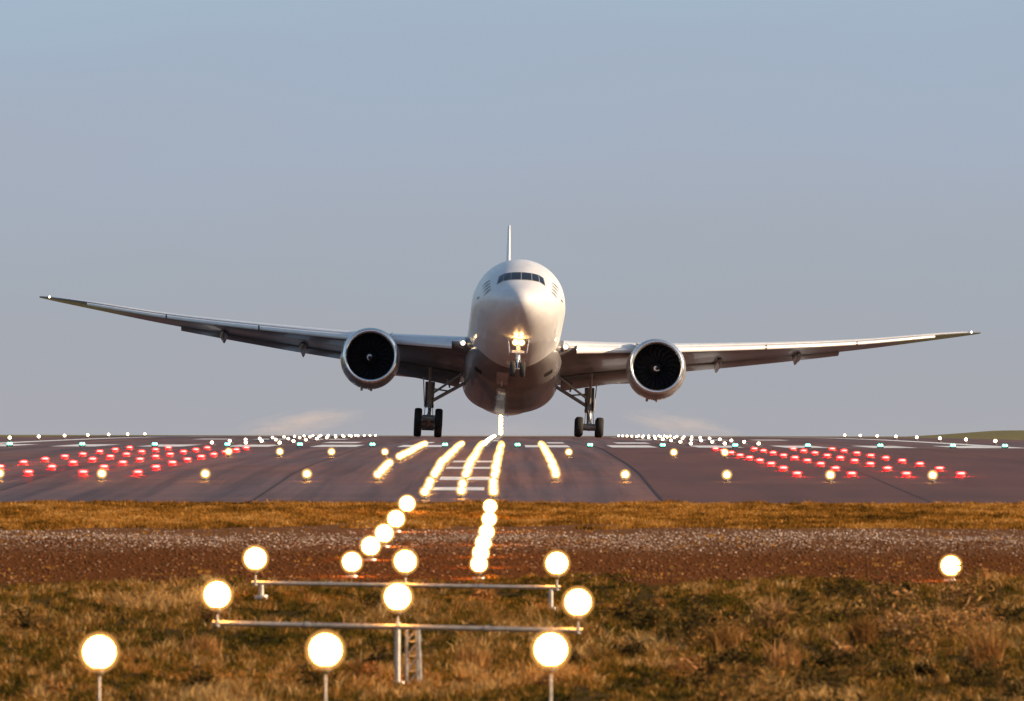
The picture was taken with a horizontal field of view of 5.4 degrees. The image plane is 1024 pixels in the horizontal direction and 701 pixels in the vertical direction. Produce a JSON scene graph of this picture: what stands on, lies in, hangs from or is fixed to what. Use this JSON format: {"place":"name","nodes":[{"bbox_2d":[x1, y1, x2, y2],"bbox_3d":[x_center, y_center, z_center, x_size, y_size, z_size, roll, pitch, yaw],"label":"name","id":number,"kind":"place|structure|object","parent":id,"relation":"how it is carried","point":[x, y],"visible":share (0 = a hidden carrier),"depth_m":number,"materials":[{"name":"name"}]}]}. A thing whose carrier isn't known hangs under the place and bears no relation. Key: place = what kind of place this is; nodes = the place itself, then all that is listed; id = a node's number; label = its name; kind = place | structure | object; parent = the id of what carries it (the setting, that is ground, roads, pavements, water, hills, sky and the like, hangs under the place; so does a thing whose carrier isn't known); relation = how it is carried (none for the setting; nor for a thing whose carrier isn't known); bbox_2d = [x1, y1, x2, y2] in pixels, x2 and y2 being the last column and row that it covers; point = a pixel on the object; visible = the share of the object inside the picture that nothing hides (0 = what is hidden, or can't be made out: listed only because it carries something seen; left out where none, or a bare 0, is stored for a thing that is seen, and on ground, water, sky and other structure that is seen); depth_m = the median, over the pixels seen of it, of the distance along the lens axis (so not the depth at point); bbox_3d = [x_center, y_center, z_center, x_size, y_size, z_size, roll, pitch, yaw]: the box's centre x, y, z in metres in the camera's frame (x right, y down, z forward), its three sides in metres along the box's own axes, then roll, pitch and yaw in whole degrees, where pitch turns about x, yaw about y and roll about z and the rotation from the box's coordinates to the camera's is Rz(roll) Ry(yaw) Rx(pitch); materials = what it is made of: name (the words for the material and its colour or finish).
{"place":"outdoors","nodes":[
{"label":"outdoors","id":0,"kind":"place"},
{"bbox_2d":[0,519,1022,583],"bbox_3d":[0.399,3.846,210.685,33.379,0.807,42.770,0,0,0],"label":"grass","id":1,"kind":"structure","parent":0,"point":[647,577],"depth_m":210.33,"materials":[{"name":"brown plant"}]},
{"bbox_2d":[0,430,1023,700],"bbox_3d":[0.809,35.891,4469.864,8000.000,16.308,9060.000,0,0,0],"label":"ground","id":2,"kind":"structure","parent":0,"point":[568,528],"depth_m":203.46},
{"bbox_2d":[182,631,223,654],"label":"dry weed","id":3,"kind":"object","parent":2,"relation":"on","point":[205,642],"visible":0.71,"depth_m":155.63,"materials":[{"name":"brown plant"}]},
{"bbox_2d":[83,634,566,700],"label":"light bar","id":4,"kind":"object","parent":2,"relation":"on","point":[325,652],"visible":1,"depth_m":116.37,"materials":[{"name":"glass"}]},
{"bbox_2d":[343,553,360,576],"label":"approach lamp","id":5,"kind":"object","parent":2,"relation":"on","point":[351,562],"visible":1,"depth_m":192.97,"materials":[{"name":"metal"}]},
{"bbox_2d":[362,537,378,560],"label":"approach lamp","id":6,"kind":"object","parent":2,"relation":"on","point":[370,546],"visible":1,"depth_m":201.47,"materials":[{"name":"glass"}]},
{"bbox_2d":[376,525,392,546],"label":"approach lamp","id":7,"kind":"object","parent":2,"relation":"on","point":[384,533],"visible":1,"depth_m":209.47,"materials":[{"name":"glass"}]},
{"bbox_2d":[388,511,403,531],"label":"approach lamp","id":8,"kind":"object","parent":2,"relation":"on","point":[396,519],"visible":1,"depth_m":220.58,"materials":[{"name":"glass"}]},
{"bbox_2d":[205,582,590,684],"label":"light bar","id":9,"kind":"object","parent":2,"relation":"on","point":[397,598],"visible":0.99,"depth_m":146.45,"materials":[{"name":"metal"}]},
{"bbox_2d":[245,548,566,609],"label":"light bar","id":10,"kind":"object","parent":2,"relation":"on","point":[405,561],"visible":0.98,"depth_m":176.45,"materials":[{"name":"metal"}]},
{"bbox_2d":[400,496,414,513],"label":"approach lamp","id":11,"kind":"object","parent":2,"relation":"on","point":[407,503],"visible":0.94,"depth_m":236.67,"materials":[{"name":"glass"}]},
{"bbox_2d":[449,641,496,668],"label":"dry weed","id":12,"kind":"object","parent":2,"relation":"on","point":[480,658],"visible":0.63,"depth_m":151.90,"materials":[{"name":"brown plant"}]},
{"bbox_2d":[471,556,486,578],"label":"approach lamp","id":13,"kind":"object","parent":2,"relation":"on","point":[478,564],"visible":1,"depth_m":191.69,"materials":[{"name":"glass"}]},
{"bbox_2d":[473,545,487,567],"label":"approach lamp","id":14,"kind":"object","parent":2,"relation":"on","point":[481,550],"visible":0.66,"depth_m":197.08,"materials":[{"name":"metal"}]},
{"bbox_2d":[476,535,490,556],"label":"approach lamp","id":15,"kind":"object","parent":2,"relation":"on","point":[482,540],"visible":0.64,"depth_m":203.18,"materials":[{"name":"glass"}]},
{"bbox_2d":[480,525,493,545],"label":"approach lamp","id":16,"kind":"object","parent":2,"relation":"on","point":[487,531],"visible":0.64,"depth_m":210.98,"materials":[{"name":"glass"}]},
{"bbox_2d":[483,512,495,531],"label":"approach lamp","id":17,"kind":"object","parent":2,"relation":"on","point":[489,518],"visible":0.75,"depth_m":220.19,"materials":[{"name":"metal"}]},
{"bbox_2d":[484,500,495,512],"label":"approach lamp","id":18,"kind":"object","parent":2,"relation":"on","point":[489,505],"visible":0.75,"depth_m":233.59,"materials":[{"name":"glass"}]},
{"bbox_2d":[0,436,1023,503],"bbox_3d":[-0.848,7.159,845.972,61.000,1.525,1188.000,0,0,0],"label":"runway","id":19,"kind":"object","parent":2,"relation":"on","point":[252,473],"visible":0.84,"depth_m":316.40,"materials":[{"name":"grey asphalt"}]},
{"bbox_2d":[0,444,33,445],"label":"runway marking","id":20,"kind":"object","parent":19,"relation":"on","point":[15,444],"visible":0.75,"depth_m":476.69,"materials":[{"name":"paint"}]},
{"bbox_2d":[24,470,32,474],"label":"red runway light","id":21,"kind":"object","parent":19,"relation":"on","point":[28,472],"visible":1,"depth_m":296.41,"materials":[{"name":"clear glass"}]},
{"bbox_2d":[48,465,56,469],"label":"red runway light","id":22,"kind":"object","parent":19,"relation":"on","point":[51,467],"visible":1,"depth_m":311.40,"materials":[{"name":"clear glass"}]},
{"bbox_2d":[60,444,118,445],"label":"runway marking","id":23,"kind":"object","parent":19,"relation":"on","point":[90,444],"visible":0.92,"depth_m":471.58,"materials":[{"name":"paint"}]},
{"bbox_2d":[0,436,188,443],"bbox_3d":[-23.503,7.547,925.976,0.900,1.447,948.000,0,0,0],"label":"runway marking","id":24,"kind":"object","parent":19,"relation":"on","point":[78,439],"visible":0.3,"depth_m":583.02,"materials":[{"name":"paint"}]},
{"bbox_2d":[98,471,105,480],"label":"crossbar light","id":25,"kind":"object","parent":19,"relation":"on","point":[101,474],"visible":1,"depth_m":286.93,"materials":[{"name":"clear glass"}]},
{"bbox_2d":[100,465,108,469],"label":"red runway light","id":26,"kind":"object","parent":19,"relation":"on","point":[103,467],"visible":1,"depth_m":311.41,"materials":[{"name":"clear glass"}]},
{"bbox_2d":[133,471,142,474],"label":"red runway light","id":27,"kind":"object","parent":19,"relation":"on","point":[137,472],"visible":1,"depth_m":296.41,"materials":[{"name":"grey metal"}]},
{"bbox_2d":[152,465,160,469],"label":"red runway light","id":28,"kind":"object","parent":19,"relation":"on","point":[155,467],"visible":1,"depth_m":311.41,"materials":[{"name":"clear glass"}]},
{"bbox_2d":[0,437,313,490],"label":"runway joint","id":29,"kind":"object","parent":19,"relation":"on","point":[97,463],"visible":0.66,"depth_m":314.23,"materials":[{"name":"grey"}]},
{"bbox_2d":[146,444,192,446],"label":"runway marking","id":30,"kind":"object","parent":19,"relation":"on","point":[170,445],"visible":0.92,"depth_m":466.51,"materials":[{"name":"paint"}]},
{"bbox_2d":[201,471,208,480],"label":"crossbar light","id":31,"kind":"object","parent":19,"relation":"on","point":[205,474],"visible":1,"depth_m":286.93,"materials":[{"name":"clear glass"}]},
{"bbox_2d":[224,445,276,446],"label":"runway marking","id":32,"kind":"object","parent":19,"relation":"on","point":[251,445],"visible":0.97,"depth_m":468.18,"materials":[{"name":"paint"}]},
{"bbox_2d":[303,471,310,480],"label":"crossbar light","id":33,"kind":"object","parent":19,"relation":"on","point":[306,473],"visible":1,"depth_m":286.93,"materials":[{"name":"grey metal"}]},
{"bbox_2d":[40,483,595,484],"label":"runway joint","id":34,"kind":"object","parent":19,"relation":"on","point":[74,483],"visible":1,"depth_m":281.05,"materials":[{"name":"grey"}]},
{"bbox_2d":[251,437,419,501],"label":"runway joint","id":35,"kind":"object","parent":19,"relation":"on","point":[301,469],"visible":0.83,"depth_m":297.47,"materials":[{"name":"grey asphalt"}]},
{"bbox_2d":[311,445,361,446],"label":"runway marking","id":36,"kind":"object","parent":19,"relation":"on","point":[336,446],"visible":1,"depth_m":457.42,"materials":[{"name":"paint"}]},
{"bbox_2d":[325,442,358,442],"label":"runway marking","id":37,"kind":"object","parent":19,"relation":"on","point":[341,442],"visible":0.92,"depth_m":522.09,"materials":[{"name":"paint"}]},
{"bbox_2d":[375,471,380,480],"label":"approach light","id":38,"kind":"object","parent":19,"relation":"on","point":[377,475],"visible":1,"depth_m":286.51,"materials":[{"name":"grey metal"}]},
{"bbox_2d":[379,468,383,476],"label":"approach light","id":39,"kind":"object","parent":19,"relation":"on","point":[381,470],"visible":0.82,"depth_m":293.32,"materials":[{"name":"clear glass"}]},
{"bbox_2d":[382,464,388,473],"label":"approach light","id":40,"kind":"object","parent":19,"relation":"on","point":[384,466],"visible":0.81,"depth_m":300.57,"materials":[{"name":"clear glass"}]},
{"bbox_2d":[387,460,391,468],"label":"approach light","id":41,"kind":"object","parent":19,"relation":"on","point":[390,463],"visible":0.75,"depth_m":314.45,"materials":[{"name":"clear glass"}]},
{"bbox_2d":[397,454,401,461],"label":"approach light","id":42,"kind":"object","parent":19,"relation":"on","point":[399,456],"visible":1,"depth_m":341.65,"materials":[{"name":"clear glass"}]},
{"bbox_2d":[398,445,442,446],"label":"runway marking","id":43,"kind":"object","parent":19,"relation":"on","point":[426,446],"visible":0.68,"depth_m":459.66,"materials":[{"name":"paint"}]},
{"bbox_2d":[420,488,428,499],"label":"approach light","id":44,"kind":"object","parent":19,"relation":"on","point":[424,492],"visible":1,"depth_m":256.19,"materials":[{"name":"clear glass"}]},
{"bbox_2d":[425,483,432,493],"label":"approach light","id":45,"kind":"object","parent":19,"relation":"on","point":[428,486],"visible":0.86,"depth_m":265.17,"materials":[{"name":"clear glass"}]},
{"bbox_2d":[427,478,432,488],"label":"approach light","id":46,"kind":"object","parent":19,"relation":"on","point":[430,480],"visible":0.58,"depth_m":274.02,"materials":[{"name":"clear glass"}]},
{"bbox_2d":[432,471,438,480],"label":"approach light","id":47,"kind":"object","parent":19,"relation":"on","point":[434,474],"visible":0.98,"depth_m":287.38,"materials":[{"name":"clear glass"}]},
{"bbox_2d":[3,502,894,503],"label":"runway edge","id":48,"kind":"object","parent":19,"relation":"on","point":[599,503],"visible":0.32,"depth_m":251.97,"materials":[{"name":"concrete"}]},
{"bbox_2d":[433,487,483,489],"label":"runway marking","id":49,"kind":"object","parent":19,"relation":"on","point":[457,488],"visible":0.92,"depth_m":274.05,"materials":[{"name":"paint"}]},
{"bbox_2d":[457,487,465,497],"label":"approach light","id":50,"kind":"object","parent":19,"relation":"on","point":[461,490],"visible":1,"depth_m":258.37,"materials":[{"name":"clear glass"}]},
{"bbox_2d":[460,480,466,490],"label":"approach light","id":51,"kind":"object","parent":19,"relation":"on","point":[462,483],"visible":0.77,"depth_m":269.83,"materials":[{"name":"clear glass"}]},
{"bbox_2d":[439,477,489,479],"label":"runway marking","id":52,"kind":"object","parent":19,"relation":"on","point":[462,478],"visible":0.92,"depth_m":291.43,"materials":[{"name":"paint"}]},
{"bbox_2d":[463,471,469,480],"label":"approach light","id":53,"kind":"object","parent":19,"relation":"on","point":[465,474],"visible":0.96,"depth_m":287.39,"materials":[{"name":"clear glass"}]},
{"bbox_2d":[446,467,489,468],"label":"runway marking","id":54,"kind":"object","parent":19,"relation":"on","point":[464,467],"visible":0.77,"depth_m":319.89,"materials":[{"name":"paint"}]},
{"bbox_2d":[465,468,470,476],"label":"approach light","id":55,"kind":"object","parent":19,"relation":"on","point":[468,470],"visible":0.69,"depth_m":293.42,"materials":[{"name":"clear glass"}]},
{"bbox_2d":[453,461,491,461],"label":"runway marking","id":56,"kind":"object","parent":19,"relation":"on","point":[475,461],"visible":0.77,"depth_m":345.71,"materials":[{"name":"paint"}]},
{"bbox_2d":[489,488,497,498],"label":"approach light","id":57,"kind":"object","parent":19,"relation":"on","point":[493,491],"visible":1,"depth_m":257.02,"materials":[{"name":"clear glass"}]},
{"bbox_2d":[489,483,497,493],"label":"approach light","id":58,"kind":"object","parent":19,"relation":"on","point":[493,485],"visible":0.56,"depth_m":264.91,"materials":[{"name":"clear glass"}]},
{"bbox_2d":[492,472,498,481],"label":"approach light","id":59,"kind":"object","parent":19,"relation":"on","point":[494,475],"visible":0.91,"depth_m":286.65,"materials":[{"name":"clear glass"}]},
{"bbox_2d":[39,225,980,437],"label":"airliner","id":60,"kind":"object","parent":19,"relation":"on","point":[511,353],"visible":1,"depth_m":726.74,"materials":[{"name":"white paint"}]},
{"bbox_2d":[525,445,568,446],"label":"runway marking","id":61,"kind":"object","parent":19,"relation":"on","point":[547,445],"visible":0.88,"depth_m":476.44,"materials":[{"name":"paint"}]},
{"bbox_2d":[552,471,559,480],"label":"approach light","id":62,"kind":"object","parent":19,"relation":"on","point":[555,474],"visible":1,"depth_m":287.42,"materials":[{"name":"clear glass"}]},
{"bbox_2d":[287,470,828,471],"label":"runway joint","id":63,"kind":"object","parent":19,"relation":"on","point":[307,470],"visible":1,"depth_m":309.05,"materials":[{"name":"grey"}]},
{"bbox_2d":[566,450,571,457],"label":"crossbar light","id":64,"kind":"object","parent":19,"relation":"on","point":[568,453],"visible":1,"depth_m":369.93,"materials":[{"name":"clear glass"}]},
{"bbox_2d":[565,437,662,501],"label":"runway joint","id":65,"kind":"object","parent":19,"relation":"on","point":[634,470],"visible":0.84,"depth_m":300.14,"materials":[{"name":"grey asphalt"}]},
{"bbox_2d":[621,472,628,481],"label":"crossbar light","id":66,"kind":"object","parent":19,"relation":"on","point":[625,475],"visible":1,"depth_m":286.93,"materials":[{"name":"clear glass"}]},
{"bbox_2d":[607,445,653,446],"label":"runway marking","id":67,"kind":"object","parent":19,"relation":"on","point":[630,446],"visible":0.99,"depth_m":465.37,"materials":[{"name":"paint"}]},
{"bbox_2d":[613,442,649,443],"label":"runway marking","id":68,"kind":"object","parent":19,"relation":"on","point":[631,443],"visible":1,"depth_m":514.02,"materials":[{"name":"paint"}]},
{"bbox_2d":[693,445,742,447],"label":"runway marking","id":69,"kind":"object","parent":19,"relation":"on","point":[706,446],"visible":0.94,"depth_m":466.69,"materials":[{"name":"paint"}]},
{"bbox_2d":[454,495,1012,496],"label":"runway joint","id":70,"kind":"object","parent":19,"relation":"on","point":[974,496],"visible":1,"depth_m":262.04,"materials":[{"name":"grey"}]},
{"bbox_2d":[776,446,827,447],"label":"runway marking","id":71,"kind":"object","parent":19,"relation":"on","point":[800,447],"visible":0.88,"depth_m":456.12,"materials":[{"name":"paint"}]},
{"bbox_2d":[601,448,1023,502],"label":"runway lane","id":72,"kind":"structure","parent":19,"relation":"on","point":[693,475],"depth_m":299.74,"materials":[{"name":"grey asphalt"}]},
{"bbox_2d":[723,472,730,481],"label":"crossbar light","id":73,"kind":"object","parent":72,"relation":"on","point":[726,474],"visible":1,"depth_m":286.93,"materials":[{"name":"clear glass"}]},
{"bbox_2d":[793,472,801,476],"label":"red runway light","id":74,"kind":"object","parent":72,"relation":"on","point":[796,474],"visible":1,"depth_m":296.40,"materials":[{"name":"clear glass"}]},
{"bbox_2d":[826,472,833,481],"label":"crossbar light","id":75,"kind":"object","parent":72,"relation":"on","point":[830,475],"visible":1,"depth_m":286.93,"materials":[{"name":"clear glass"}]},
{"bbox_2d":[847,472,856,476],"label":"red runway light","id":76,"kind":"object","parent":72,"relation":"on","point":[851,474],"visible":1,"depth_m":296.40,"materials":[{"name":"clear glass"}]},
{"bbox_2d":[866,462,874,466],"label":"red runway light","id":77,"kind":"object","parent":72,"relation":"on","point":[870,464],"visible":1,"depth_m":326.40,"materials":[{"name":"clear glass"}]},
{"bbox_2d":[902,472,910,476],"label":"red runway light","id":78,"kind":"object","parent":72,"relation":"on","point":[906,474],"visible":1,"depth_m":296.40,"materials":[{"name":"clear glass"}]},
{"bbox_2d":[929,472,936,481],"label":"crossbar light","id":79,"kind":"object","parent":72,"relation":"on","point":[932,475],"visible":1,"depth_m":286.93,"materials":[{"name":"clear glass"}]},
{"bbox_2d":[956,472,965,476],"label":"red runway light","id":80,"kind":"object","parent":72,"relation":"on","point":[960,474],"visible":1,"depth_m":296.40,"materials":[{"name":"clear glass"}]},
{"bbox_2d":[702,441,932,502],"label":"runway joint","id":81,"kind":"object","parent":19,"relation":"on","point":[864,474],"visible":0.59,"depth_m":292.71,"materials":[{"name":"grey asphalt"}]},
{"bbox_2d":[858,446,912,447],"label":"runway marking","id":82,"kind":"object","parent":19,"relation":"on","point":[885,446],"visible":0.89,"depth_m":471.10,"materials":[{"name":"paint"}]},
{"bbox_2d":[791,437,1018,447],"bbox_3d":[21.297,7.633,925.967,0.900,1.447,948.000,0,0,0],"label":"runway marking","id":83,"kind":"object","parent":19,"relation":"on","point":[930,442],"visible":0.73,"depth_m":525.79,"materials":[{"name":"paint"}]},
{"bbox_2d":[940,446,995,447],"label":"runway marking","id":84,"kind":"object","parent":19,"relation":"on","point":[969,447],"visible":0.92,"depth_m":460.54,"materials":[{"name":"paint"}]},
{"bbox_2d":[0,562,1023,700],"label":"grass","id":85,"kind":"structure","parent":2,"relation":"on","point":[169,606],"depth_m":159.34,"materials":[{"name":"brown plant"}]},
{"bbox_2d":[0,525,1023,559],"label":"gravel","id":86,"kind":"structure","parent":2,"relation":"on","point":[230,539],"depth_m":215.55,"materials":[{"name":"gravel"}]},
{"bbox_2d":[701,618,744,650],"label":"dry weed","id":87,"kind":"object","parent":2,"relation":"on","point":[717,639],"visible":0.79,"depth_m":158.08,"materials":[{"name":"brown plant"}]},
{"bbox_2d":[741,590,796,630],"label":"dry weed","id":88,"kind":"object","parent":2,"relation":"on","point":[760,611],"visible":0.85,"depth_m":163.64,"materials":[{"name":"brown plant"}]},
{"bbox_2d":[754,634,815,671],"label":"dry weed","id":89,"kind":"object","parent":2,"relation":"on","point":[773,657],"visible":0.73,"depth_m":153.34,"materials":[{"name":"brown plant"}]},
{"bbox_2d":[840,612,882,645],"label":"dry weed","id":90,"kind":"object","parent":2,"relation":"on","point":[865,630],"visible":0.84,"depth_m":159.35,"materials":[{"name":"brown plant"}]},
{"bbox_2d":[920,600,968,627],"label":"dry weed","id":91,"kind":"object","parent":2,"relation":"on","point":[950,610],"visible":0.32,"depth_m":161.90,"materials":[{"name":"brown plant"}]},
{"bbox_2d":[942,556,959,580],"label":"approach lamp","id":92,"kind":"object","parent":2,"relation":"on","point":[949,568],"visible":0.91,"depth_m":190.57,"materials":[{"name":"glass"}]},
{"bbox_2d":[956,623,1011,667],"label":"dry weed","id":93,"kind":"object","parent":2,"relation":"on","point":[992,645],"visible":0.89,"depth_m":151.83,"materials":[{"name":"brown plant"}]},
{"bbox_2d":[0,498,1023,530],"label":"grass","id":94,"kind":"structure","parent":0,"point":[51,515],"depth_m":234.94,"materials":[{"name":"brown plant"}]},
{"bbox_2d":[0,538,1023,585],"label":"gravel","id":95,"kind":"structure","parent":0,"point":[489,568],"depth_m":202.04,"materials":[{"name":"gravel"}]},
{"bbox_2d":[0,0,1023,436],"label":"sky","id":96,"kind":"structure","parent":0,"point":[683,171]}
]}

